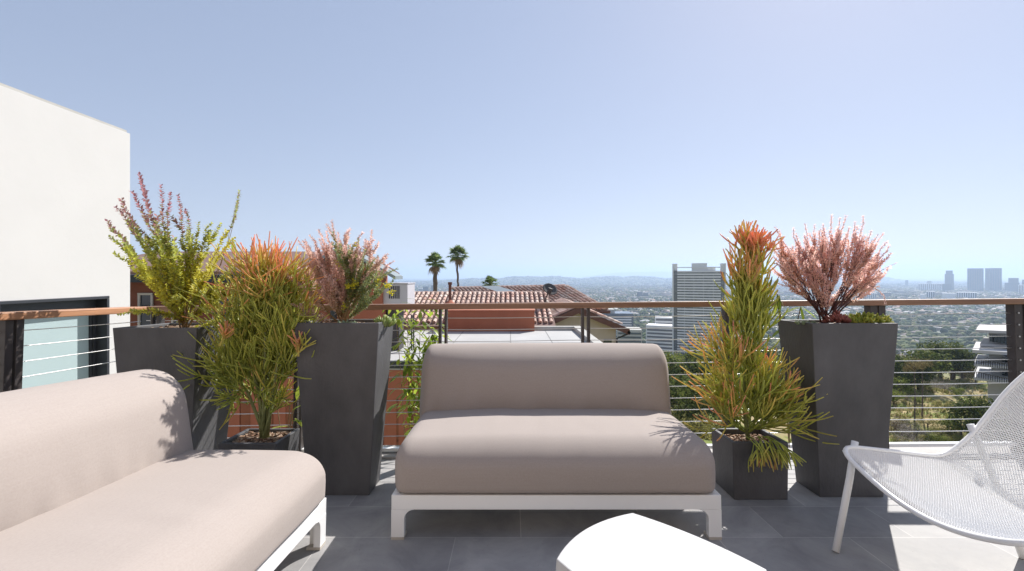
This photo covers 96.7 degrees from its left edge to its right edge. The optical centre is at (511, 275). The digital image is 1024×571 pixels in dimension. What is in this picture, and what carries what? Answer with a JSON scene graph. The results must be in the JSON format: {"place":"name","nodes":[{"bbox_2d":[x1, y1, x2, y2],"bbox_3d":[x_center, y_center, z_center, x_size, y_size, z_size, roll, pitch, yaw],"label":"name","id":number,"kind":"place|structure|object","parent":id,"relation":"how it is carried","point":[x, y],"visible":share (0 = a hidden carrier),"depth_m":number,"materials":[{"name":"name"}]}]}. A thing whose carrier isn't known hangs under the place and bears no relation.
{"place":"outdoors","nodes":[
{"label":"outdoors","id":0,"kind":"place"},
{"bbox_2d":[0,0,1023,277],"label":"sky","id":1,"kind":"structure","parent":0,"point":[563,138],"materials":[{"name":"blue"}]},
{"bbox_2d":[274,459,1023,570],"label":"deck floor","id":2,"kind":"structure","parent":0,"point":[795,530],"depth_m":2.13,"materials":[{"name":"tile"}]},
{"bbox_2d":[0,369,325,570],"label":"outdoor sofa","id":3,"kind":"object","parent":2,"relation":"on","point":[113,472],"visible":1,"depth_m":1.50,"materials":[{"name":"beige fabric"}]},
{"bbox_2d":[113,323,232,449],"bbox_3d":[-2.010,0.771,2.756,0.474,0.945,0.419,0,-2,0],"label":"tall planter","id":4,"kind":"object","parent":2,"relation":"on","point":[151,346],"visible":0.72,"depth_m":2.57,"materials":[{"name":"grey concrete"}]},
{"bbox_2d":[105,172,241,327],"bbox_3d":[-2.089,-0.159,2.780,0.996,1.013,0.333,0,-2,0],"label":"barberry shrub","id":5,"kind":"object","parent":4,"relation":"on","point":[172,299],"visible":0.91,"depth_m":2.75,"materials":[{"name":"green plant"}]},
{"bbox_2d":[218,428,299,450],"bbox_3d":[-1.464,1.085,2.652,0.323,0.310,0.285,0,-2,0],"label":"cube planter","id":6,"kind":"object","parent":2,"relation":"on","point":[286,439],"visible":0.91,"depth_m":2.63,"materials":[{"name":"grey concrete"}]},
{"bbox_2d":[171,231,338,439],"bbox_3d":[-1.436,0.350,2.715,0.967,1.216,0.729,0,-2,0],"label":"pencil cactus","id":7,"kind":"object","parent":6,"relation":"in","point":[263,347],"visible":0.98,"depth_m":2.61,"materials":[{"name":"green plant"}]},
{"bbox_2d":[231,243,301,427],"bbox_3d":[-1.582,0.492,3.016,0.524,1.450,0.144,0,-2,0],"label":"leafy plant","id":8,"kind":"object","parent":2,"relation":"on","point":[297,394],"visible":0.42,"depth_m":2.99,"materials":[{"name":"green plant"}]},
{"bbox_2d":[294,319,392,494],"bbox_3d":[-0.980,0.754,2.689,0.473,0.974,0.330,0,-2,0],"label":"tall planter","id":9,"kind":"object","parent":2,"relation":"on","point":[343,390],"visible":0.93,"depth_m":2.56,"materials":[{"name":"grey concrete"}]},
{"bbox_2d":[286,219,398,322],"bbox_3d":[-1.045,0.009,2.691,0.788,0.671,0.350,0,-2,0],"label":"barberry shrub","id":10,"kind":"object","parent":9,"relation":"in","point":[344,264],"visible":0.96,"depth_m":2.66,"materials":[{"name":"pink plant"}]},
{"bbox_2d":[373,314,396,327],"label":"finger succulent","id":11,"kind":"object","parent":9,"relation":"in","point":[387,321],"visible":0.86,"depth_m":2.65,"materials":[{"name":"green plant"}]},
{"bbox_2d":[391,343,721,539],"bbox_3d":[0.205,0.829,2.592,1.568,0.817,0.991,0,-2,0],"label":"outdoor sofa","id":12,"kind":"object","parent":2,"relation":"on","point":[548,426],"visible":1,"depth_m":2.22,"materials":[{"name":"beige fabric"}]},
{"bbox_2d":[556,513,766,570],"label":"table","id":13,"kind":"object","parent":2,"relation":"on","point":[631,542],"visible":1,"depth_m":1.35,"materials":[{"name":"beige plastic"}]},
{"bbox_2d":[382,445,1023,458],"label":"deck kerb","id":14,"kind":"structure","parent":2,"relation":"attached to","point":[388,455],"depth_m":3.24,"materials":[{"name":"concrete"}]},
{"bbox_2d":[0,307,146,391],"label":"cable railing","id":15,"kind":"object","parent":14,"relation":"on","point":[12,330],"visible":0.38,"depth_m":2.37,"materials":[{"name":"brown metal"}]},
{"bbox_2d":[142,298,1023,452],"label":"cable railing","id":16,"kind":"object","parent":14,"relation":"on","point":[1014,309],"visible":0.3,"depth_m":3.21,"materials":[{"name":"brown metal"}]},
{"bbox_2d":[712,428,787,498],"bbox_3d":[1.375,1.082,2.650,0.310,0.315,0.270,0,-2,0],"label":"cube planter","id":17,"kind":"object","parent":2,"relation":"on","point":[732,452],"visible":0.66,"depth_m":2.52,"materials":[{"name":"grey concrete"}]},
{"bbox_2d":[671,219,838,471],"bbox_3d":[1.381,0.366,2.649,0.871,1.407,0.610,0,-2,0],"label":"pencil cactus","id":18,"kind":"object","parent":17,"relation":"in","point":[750,301],"visible":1,"depth_m":2.58,"materials":[{"name":"green plant"}]},
{"bbox_2d":[772,294,815,446],"bbox_3d":[1.830,0.629,3.004,0.313,1.024,0.097,0,0,1],"label":"leafy plant","id":19,"kind":"object","parent":2,"relation":"on","point":[778,305],"visible":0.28,"depth_m":2.98,"materials":[{"name":"green plant"}]},
{"bbox_2d":[778,320,897,496],"bbox_3d":[1.899,0.753,2.670,0.477,0.974,0.334,0,-2,0],"label":"tall planter","id":20,"kind":"object","parent":2,"relation":"on","point":[852,365],"visible":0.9,"depth_m":2.53,"materials":[{"name":"grey concrete"}]},
{"bbox_2d":[794,320,818,324],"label":"pale succulent","id":21,"kind":"object","parent":20,"relation":"on","point":[803,322],"visible":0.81,"depth_m":2.61,"materials":[{"name":"green plant"}]},
{"bbox_2d":[765,214,895,322],"bbox_3d":[1.913,-0.038,2.699,0.891,0.665,0.354,0,-2,0],"label":"barberry shrub","id":22,"kind":"object","parent":20,"relation":"in","point":[861,264],"visible":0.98,"depth_m":2.65,"materials":[{"name":"pink plant"}]},
{"bbox_2d":[821,310,851,322],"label":"rose succulent","id":23,"kind":"object","parent":20,"relation":"on","point":[837,317],"visible":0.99,"depth_m":2.60,"materials":[{"name":"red plant"}]},
{"bbox_2d":[845,311,894,322],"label":"sedum clump","id":24,"kind":"object","parent":20,"relation":"on","point":[868,317],"visible":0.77,"depth_m":2.59,"materials":[{"name":"green plant"}]},
{"bbox_2d":[832,372,1023,558],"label":"lounge chair","id":25,"kind":"object","parent":2,"relation":"on","point":[939,490],"visible":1,"depth_m":1.94,"materials":[{"name":"white metal"}]},
{"bbox_2d":[388,272,1023,443],"bbox_3d":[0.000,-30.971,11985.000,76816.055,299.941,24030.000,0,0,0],"label":"terrain","id":26,"kind":"structure","parent":0,"point":[937,395],"depth_m":116.44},
{"bbox_2d":[0,83,129,388],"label":"white building","id":27,"kind":"structure","parent":26,"relation":"on","point":[64,179],"depth_m":4.29,"materials":[{"name":"paint"}]},
{"bbox_2d":[0,296,109,388],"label":"window","id":28,"kind":"structure","parent":27,"relation":"in","point":[31,337],"depth_m":4.39,"materials":[{"name":"clear glass"}]},
{"bbox_2d":[130,248,402,325],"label":"brown roofed house","id":29,"kind":"structure","parent":26,"relation":"on","point":[142,294],"depth_m":13.20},
{"bbox_2d":[137,293,152,325],"bbox_3d":[-10.567,1.001,13.155,0.431,1.024,0.080,0,0,0],"label":"window","id":30,"kind":"structure","parent":29,"relation":"in","point":[143,299],"depth_m":13.16,"materials":[{"name":"white glass"}]},
{"bbox_2d":[227,326,602,444],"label":"flat roofed house","id":31,"kind":"structure","parent":26,"relation":"on","point":[240,416],"depth_m":12.03,"materials":[{"name":"orange paint"}]},
{"bbox_2d":[241,400,249,431],"bbox_3d":[-7.038,5.217,12.043,0.260,3.865,0.027,0,0,0],"label":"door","id":32,"kind":"structure","parent":31,"relation":"in","point":[245,418],"depth_m":12.03,"materials":[{"name":"brown wood"}]},
{"bbox_2d":[286,400,292,427],"bbox_3d":[-5.852,5.217,12.043,0.260,3.865,0.027,0,0,0],"label":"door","id":33,"kind":"structure","parent":31,"relation":"in","point":[291,405],"depth_m":12.03,"materials":[{"name":"brown wood"}]},
{"bbox_2d":[397,401,398,444],"bbox_3d":[-3.020,5.217,12.043,0.260,3.865,0.027,0,0,0],"label":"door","id":34,"kind":"structure","parent":31,"relation":"in","point":[397,401],"depth_m":12.03,"materials":[{"name":"brown wood"}]},
{"bbox_2d":[383,282,415,350],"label":"building","id":35,"kind":"structure","parent":31,"relation":"on","point":[403,291],"depth_m":13.52,"materials":[{"name":"white paint"}]},
{"bbox_2d":[448,309,534,330],"bbox_3d":[-0.884,1.794,18.800,3.638,0.852,1.060,0,0,0],"label":"rooftop enclosure","id":36,"kind":"object","parent":31,"relation":"on","point":[479,319],"visible":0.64,"depth_m":18.30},
{"bbox_2d":[382,298,451,437],"bbox_3d":[-0.716,0.923,3.458,0.600,1.501,0.420,0,-2,0],"label":"climbing bamboo","id":37,"kind":"object","parent":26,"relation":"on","point":[410,371],"visible":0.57,"depth_m":3.47,"materials":[{"name":"green plant"}]},
{"bbox_2d":[424,251,447,291],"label":"fan palm","id":38,"kind":"object","parent":26,"relation":"on","point":[434,268],"visible":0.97,"depth_m":84.61,"materials":[{"name":"green plant"}]},
{"bbox_2d":[444,245,468,286],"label":"fan palm","id":39,"kind":"object","parent":26,"relation":"on","point":[459,260],"visible":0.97,"depth_m":84.40,"materials":[{"name":"green plant"}]},
{"bbox_2d":[404,291,555,330],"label":"tile roofed house","id":40,"kind":"structure","parent":26,"relation":"on","point":[423,297],"depth_m":22.72,"materials":[{"name":"tile"}]},
{"bbox_2d":[446,282,453,302],"bbox_3d":[-3.045,0.888,22.350,0.609,1.182,0.624,0,0,0],"label":"vent pipe","id":41,"kind":"object","parent":40,"relation":"on","point":[450,293],"visible":0.75,"depth_m":22.33,"materials":[{"name":"metal"}]},
{"bbox_2d":[543,283,556,302],"bbox_3d":[1.853,0.900,22.145,0.512,1.095,0.757,0,0,33],"label":"satellite dish","id":42,"kind":"object","parent":40,"relation":"on","point":[549,289],"visible":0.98,"depth_m":22.18,"materials":[{"name":"grey metal"}]},
{"bbox_2d":[481,275,499,285],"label":"fan palm","id":43,"kind":"object","parent":26,"relation":"on","point":[490,279],"visible":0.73,"depth_m":41.78,"materials":[{"name":"green plant"}]},
{"bbox_2d":[452,284,610,314],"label":"tile roofed house","id":44,"kind":"structure","parent":26,"relation":"on","point":[568,292],"depth_m":29.79,"materials":[{"name":"tile"}]},
{"bbox_2d":[552,298,630,342],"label":"gabled house","id":45,"kind":"structure","parent":26,"relation":"on","point":[560,315],"depth_m":21.10,"materials":[{"name":"paint"}]},
{"bbox_2d":[598,308,632,326],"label":"office building","id":46,"kind":"structure","parent":26,"relation":"on","point":[627,321],"depth_m":638.65,"materials":[{"name":"white concrete"}]},
{"bbox_2d":[616,327,641,342],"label":"office building","id":47,"kind":"structure","parent":26,"relation":"on","point":[635,336],"depth_m":419.76,"materials":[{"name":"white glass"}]},
{"bbox_2d":[646,323,671,352],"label":"office building","id":48,"kind":"structure","parent":26,"relation":"on","point":[662,331],"depth_m":520.09,"materials":[{"name":"white concrete"}]},
{"bbox_2d":[655,317,671,323],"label":"office building","id":49,"kind":"structure","parent":26,"relation":"on","point":[663,320],"depth_m":561.66,"materials":[{"name":"white concrete"}]},
{"bbox_2d":[664,350,685,367],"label":"hillside tree","id":50,"kind":"object","parent":26,"relation":"on","point":[677,356],"visible":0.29,"depth_m":133.13,"materials":[{"name":"green plant"}]},
{"bbox_2d":[671,403,690,420],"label":"hillside shrub","id":51,"kind":"object","parent":26,"relation":"on","point":[675,411],"visible":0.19,"depth_m":57.60,"materials":[{"name":"green plant"}]},
{"bbox_2d":[669,373,694,413],"bbox_3d":[22.221,17.346,61.696,7.452,8.545,6.962,0,0,33],"label":"hillside tree","id":52,"kind":"object","parent":26,"relation":"on","point":[674,392],"visible":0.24,"depth_m":60.33,"materials":[{"name":"green plant"}]},
{"bbox_2d":[662,347,711,389],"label":"hillside tree","id":53,"kind":"object","parent":26,"relation":"on","point":[693,368],"visible":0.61,"depth_m":87.87,"materials":[{"name":"green plant"}]},
{"bbox_2d":[677,412,710,435],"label":"hillside shrub","id":54,"kind":"object","parent":26,"relation":"on","point":[694,424],"visible":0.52,"depth_m":50.11,"materials":[{"name":"green plant"}]},
{"bbox_2d":[672,379,719,432],"bbox_3d":[22.054,16.005,53.562,6.211,7.562,6.764,0,0,44],"label":"hillside tree","id":55,"kind":"object","parent":26,"relation":"on","point":[690,404],"visible":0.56,"depth_m":53.22,"materials":[{"name":"green plant"}]},
{"bbox_2d":[672,263,725,356],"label":"apartment tower","id":56,"kind":"structure","parent":26,"relation":"on","point":[697,283],"depth_m":476.07,"materials":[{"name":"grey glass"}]},
{"bbox_2d":[388,276,1020,290],"bbox_3d":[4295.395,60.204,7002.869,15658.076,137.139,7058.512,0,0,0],"label":"tree mass","id":57,"kind":"object","parent":26,"relation":"on","point":[442,284],"visible":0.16,"depth_m":6857.81,"materials":[{"name":"green plant"}]},
{"bbox_2d":[390,276,1023,299],"bbox_3d":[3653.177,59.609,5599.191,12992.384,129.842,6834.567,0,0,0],"label":"house mass","id":58,"kind":"object","parent":26,"relation":"on","point":[666,282],"visible":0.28,"depth_m":5250.95,"materials":[{"name":"grey"}]},
{"bbox_2d":[698,419,722,440],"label":"hillside shrub","id":59,"kind":"object","parent":26,"relation":"on","point":[708,429],"visible":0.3,"depth_m":47.17,"materials":[{"name":"green plant"}]},
{"bbox_2d":[404,276,1023,296],"bbox_3d":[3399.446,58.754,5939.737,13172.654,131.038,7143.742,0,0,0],"label":"house mass","id":60,"kind":"object","parent":26,"relation":"on","point":[786,292],"visible":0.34,"depth_m":4494.50,"materials":[{"name":"grey"}]},
{"bbox_2d":[415,288,1022,354],"bbox_3d":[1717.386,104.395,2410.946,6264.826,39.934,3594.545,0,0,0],"label":"tree mass","id":61,"kind":"object","parent":26,"relation":"on","point":[949,332],"visible":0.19,"depth_m":1249.18,"materials":[{"name":"green plant"}]},
{"bbox_2d":[697,385,742,425],"bbox_3d":[27.751,17.824,60.702,6.586,7.906,7.654,0,0,37],"label":"hillside tree","id":62,"kind":"object","parent":26,"relation":"on","point":[718,411],"visible":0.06,"depth_m":59.55,"materials":[{"name":"green plant"}]},
{"bbox_2d":[418,287,1023,314],"bbox_3d":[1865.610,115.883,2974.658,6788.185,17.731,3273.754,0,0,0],"label":"house mass","id":63,"kind":"object","parent":26,"relation":"on","point":[925,306],"visible":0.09,"depth_m":1685.21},
{"bbox_2d":[756,347,779,361],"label":"hillside tree","id":64,"kind":"object","parent":26,"relation":"on","point":[768,354],"visible":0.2,"depth_m":133.22,"materials":[{"name":"green plant"}]},
{"bbox_2d":[686,369,1008,442],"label":"dry grass","id":65,"kind":"structure","parent":26,"relation":"on","point":[918,410],"depth_m":81.67,"materials":[{"name":"green plant"}]},
{"bbox_2d":[858,293,876,298],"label":"office building","id":66,"kind":"structure","parent":26,"relation":"on","point":[872,295],"depth_m":2239.82,"materials":[{"name":"white concrete"}]},
{"bbox_2d":[879,292,890,296],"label":"office building","id":67,"kind":"structure","parent":26,"relation":"on","point":[887,294],"depth_m":2445.36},
{"bbox_2d":[892,389,906,404],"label":"hillside tree","id":68,"kind":"object","parent":26,"relation":"on","point":[895,398],"visible":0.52,"depth_m":82.78,"materials":[{"name":"green plant"}]},
{"bbox_2d":[889,416,912,428],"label":"hillside shrub","id":69,"kind":"object","parent":26,"relation":"on","point":[897,423],"visible":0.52,"depth_m":63.49,"materials":[{"name":"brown plant"}]},
{"bbox_2d":[893,376,916,394],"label":"hillside tree","id":70,"kind":"object","parent":26,"relation":"on","point":[909,389],"visible":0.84,"depth_m":87.17,"materials":[{"name":"green plant"}]},
{"bbox_2d":[890,416,919,436],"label":"bare shrub","id":71,"kind":"object","parent":26,"relation":"on","point":[894,422],"visible":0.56,"depth_m":62.48,"materials":[{"name":"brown plant"}]},
{"bbox_2d":[891,430,922,441],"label":"bare shrub","id":72,"kind":"object","parent":26,"relation":"on","point":[912,439],"visible":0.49,"depth_m":56.85,"materials":[{"name":"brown plant"}]},
{"bbox_2d":[894,355,921,390],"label":"hillside tree","id":73,"kind":"object","parent":26,"relation":"on","point":[898,368],"visible":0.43,"depth_m":90.06,"materials":[{"name":"green plant"}]},
{"bbox_2d":[894,361,931,386],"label":"hillside tree","id":74,"kind":"object","parent":26,"relation":"on","point":[924,374],"visible":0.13,"depth_m":91.47,"materials":[{"name":"green plant"}]},
{"bbox_2d":[896,424,930,440],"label":"bare shrub","id":75,"kind":"object","parent":26,"relation":"on","point":[911,433],"visible":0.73,"depth_m":59.77,"materials":[{"name":"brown plant"}]},
{"bbox_2d":[902,359,926,421],"bbox_3d":[56.743,16.422,64.087,2.464,9.745,2.626,0,0,-27],"label":"slender tree","id":76,"kind":"object","parent":26,"relation":"on","point":[913,367],"visible":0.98,"depth_m":63.97,"materials":[{"name":"green plant"}]},
{"bbox_2d":[895,348,935,383],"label":"hillside tree","id":77,"kind":"object","parent":26,"relation":"on","point":[923,356],"visible":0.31,"depth_m":90.95,"materials":[{"name":"green plant"}]},
{"bbox_2d":[910,395,923,403],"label":"hillside tree","id":78,"kind":"object","parent":26,"relation":"on","point":[918,400],"visible":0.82,"depth_m":82.24,"materials":[{"name":"green plant"}]},
{"bbox_2d":[911,357,932,417],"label":"slender tree","id":79,"kind":"object","parent":26,"relation":"on","point":[926,363],"visible":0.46,"depth_m":65.95,"materials":[{"name":"green plant"}]},
{"bbox_2d":[895,348,952,388],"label":"hillside tree","id":80,"kind":"object","parent":26,"relation":"on","point":[938,363],"visible":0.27,"depth_m":91.07,"materials":[{"name":"green plant"}]},
{"bbox_2d":[916,416,938,427],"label":"hillside shrub","id":81,"kind":"object","parent":26,"relation":"on","point":[933,422],"visible":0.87,"depth_m":62.86,"materials":[{"name":"green plant"}]},
{"bbox_2d":[918,281,942,289],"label":"hotel","id":82,"kind":"structure","parent":26,"relation":"on","point":[929,285],"depth_m":3655.08,"materials":[{"name":"white concrete"}]},
{"bbox_2d":[926,291,934,298],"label":"office building","id":83,"kind":"structure","parent":26,"relation":"on","point":[931,294],"depth_m":2350.15,"materials":[{"name":"white concrete"}]},
{"bbox_2d":[908,341,956,374],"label":"hillside tree","id":84,"kind":"object","parent":26,"relation":"on","point":[925,345],"visible":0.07,"depth_m":129.13,"materials":[{"name":"green plant"}]},
{"bbox_2d":[923,433,950,441],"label":"hillside tree","id":85,"kind":"object","parent":26,"relation":"on","point":[932,438],"visible":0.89,"depth_m":58.28,"materials":[{"name":"green plant"}]},
{"bbox_2d":[927,426,952,434],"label":"hillside shrub","id":86,"kind":"object","parent":26,"relation":"on","point":[940,429],"visible":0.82,"depth_m":60.56,"materials":[{"name":"green plant"}]},
{"bbox_2d":[930,380,951,391],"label":"bare shrub","id":87,"kind":"object","parent":26,"relation":"on","point":[944,386],"visible":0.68,"depth_m":96.95,"materials":[{"name":"grey plant"}]},
{"bbox_2d":[915,338,967,378],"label":"hillside tree","id":88,"kind":"object","parent":26,"relation":"on","point":[930,344],"visible":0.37,"depth_m":122.70,"materials":[{"name":"green plant"}]},
{"bbox_2d":[931,400,953,406],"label":"hillside shrub","id":89,"kind":"object","parent":26,"relation":"on","point":[941,404],"visible":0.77,"depth_m":73.07,"materials":[{"name":"green plant"}]},
{"bbox_2d":[934,412,958,428],"bbox_3d":[58.668,19.759,61.423,3.135,2.389,2.568,0,0,16],"label":"hillside tree","id":90,"kind":"object","parent":26,"relation":"on","point":[944,422],"visible":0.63,"depth_m":61.40,"materials":[{"name":"green plant"}]},
{"bbox_2d":[943,284,950,291],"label":"office block","id":91,"kind":"structure","parent":26,"relation":"on","point":[946,287],"depth_m":3301.42,"materials":[{"name":"grey concrete"}]},
{"bbox_2d":[942,293,954,298],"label":"office building","id":92,"kind":"structure","parent":26,"relation":"on","point":[948,295],"depth_m":2250.58,"materials":[{"name":"white concrete"}]},
{"bbox_2d":[945,271,953,289],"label":"office tower","id":93,"kind":"structure","parent":26,"relation":"on","point":[949,277],"depth_m":3698.98,"materials":[{"name":"grey concrete"}]},
{"bbox_2d":[929,342,977,379],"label":"hillside tree","id":94,"kind":"object","parent":26,"relation":"on","point":[958,362],"visible":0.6,"depth_m":120.60,"materials":[{"name":"green plant"}]},
{"bbox_2d":[943,434,963,441],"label":"hillside shrub","id":95,"kind":"object","parent":26,"relation":"on","point":[954,439],"visible":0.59,"depth_m":58.00,"materials":[{"name":"green plant"}]},
{"bbox_2d":[948,386,965,394],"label":"hillside tree","id":96,"kind":"object","parent":26,"relation":"on","point":[956,391],"visible":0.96,"depth_m":87.71,"materials":[{"name":"green plant"}]},
{"bbox_2d":[947,420,967,434],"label":"hillside tree","id":97,"kind":"object","parent":26,"relation":"on","point":[951,424],"visible":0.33,"depth_m":59.78,"materials":[{"name":"green plant"}]},
{"bbox_2d":[945,341,982,377],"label":"hillside tree","id":98,"kind":"object","parent":26,"relation":"on","point":[964,357],"visible":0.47,"depth_m":120.17,"materials":[{"name":"green plant"}]},
{"bbox_2d":[957,292,976,297],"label":"office building","id":99,"kind":"structure","parent":26,"relation":"on","point":[968,294],"depth_m":2297.87,"materials":[{"name":"white concrete"}]},
{"bbox_2d":[964,369,983,381],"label":"hillside shrub","id":100,"kind":"object","parent":26,"relation":"on","point":[971,376],"visible":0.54,"depth_m":117.89,"materials":[{"name":"green plant"}]},
{"bbox_2d":[945,396,1005,433],"bbox_3d":[59.033,18.931,58.134,5.964,6.777,5.132,0,0,14],"label":"hillside tree","id":101,"kind":"object","parent":26,"relation":"on","point":[955,412],"visible":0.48,"depth_m":58.53,"materials":[{"name":"green plant"}]},
{"bbox_2d":[967,268,983,290],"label":"office tower","id":102,"kind":"structure","parent":26,"relation":"on","point":[975,278],"depth_m":3439.26,"materials":[{"name":"grey concrete"}]},
{"bbox_2d":[956,392,1007,433],"bbox_3d":[60.471,18.257,58.451,4.792,6.482,5.218,0,0,-43],"label":"hillside tree","id":103,"kind":"object","parent":26,"relation":"on","point":[980,400],"visible":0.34,"depth_m":58.19,"materials":[{"name":"green plant"}]},
{"bbox_2d":[963,403,1009,440],"bbox_3d":[58.979,19.237,55.574,5.222,6.409,5.589,0,0,-34],"label":"hillside tree","id":104,"kind":"object","parent":26,"relation":"on","point":[981,414],"visible":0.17,"depth_m":55.84,"materials":[{"name":"green plant"}]},
{"bbox_2d":[972,324,1008,410],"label":"hillside house","id":105,"kind":"structure","parent":26,"relation":"on","point":[996,347],"depth_m":65.39,"materials":[{"name":"white concrete"}]},
{"bbox_2d":[985,268,1001,290],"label":"office tower","id":106,"kind":"structure","parent":26,"relation":"on","point":[993,278],"depth_m":3444.58,"materials":[{"name":"grey concrete"}]},
{"bbox_2d":[1005,278,1018,291],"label":"office block","id":107,"kind":"structure","parent":26,"relation":"on","point":[1012,284],"depth_m":3302.99,"materials":[{"name":"grey concrete"}]},
{"bbox_2d":[1018,285,1023,293],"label":"office block","id":108,"kind":"structure","parent":26,"relation":"on","point":[1020,288],"depth_m":2908.60,"materials":[{"name":"white concrete"}]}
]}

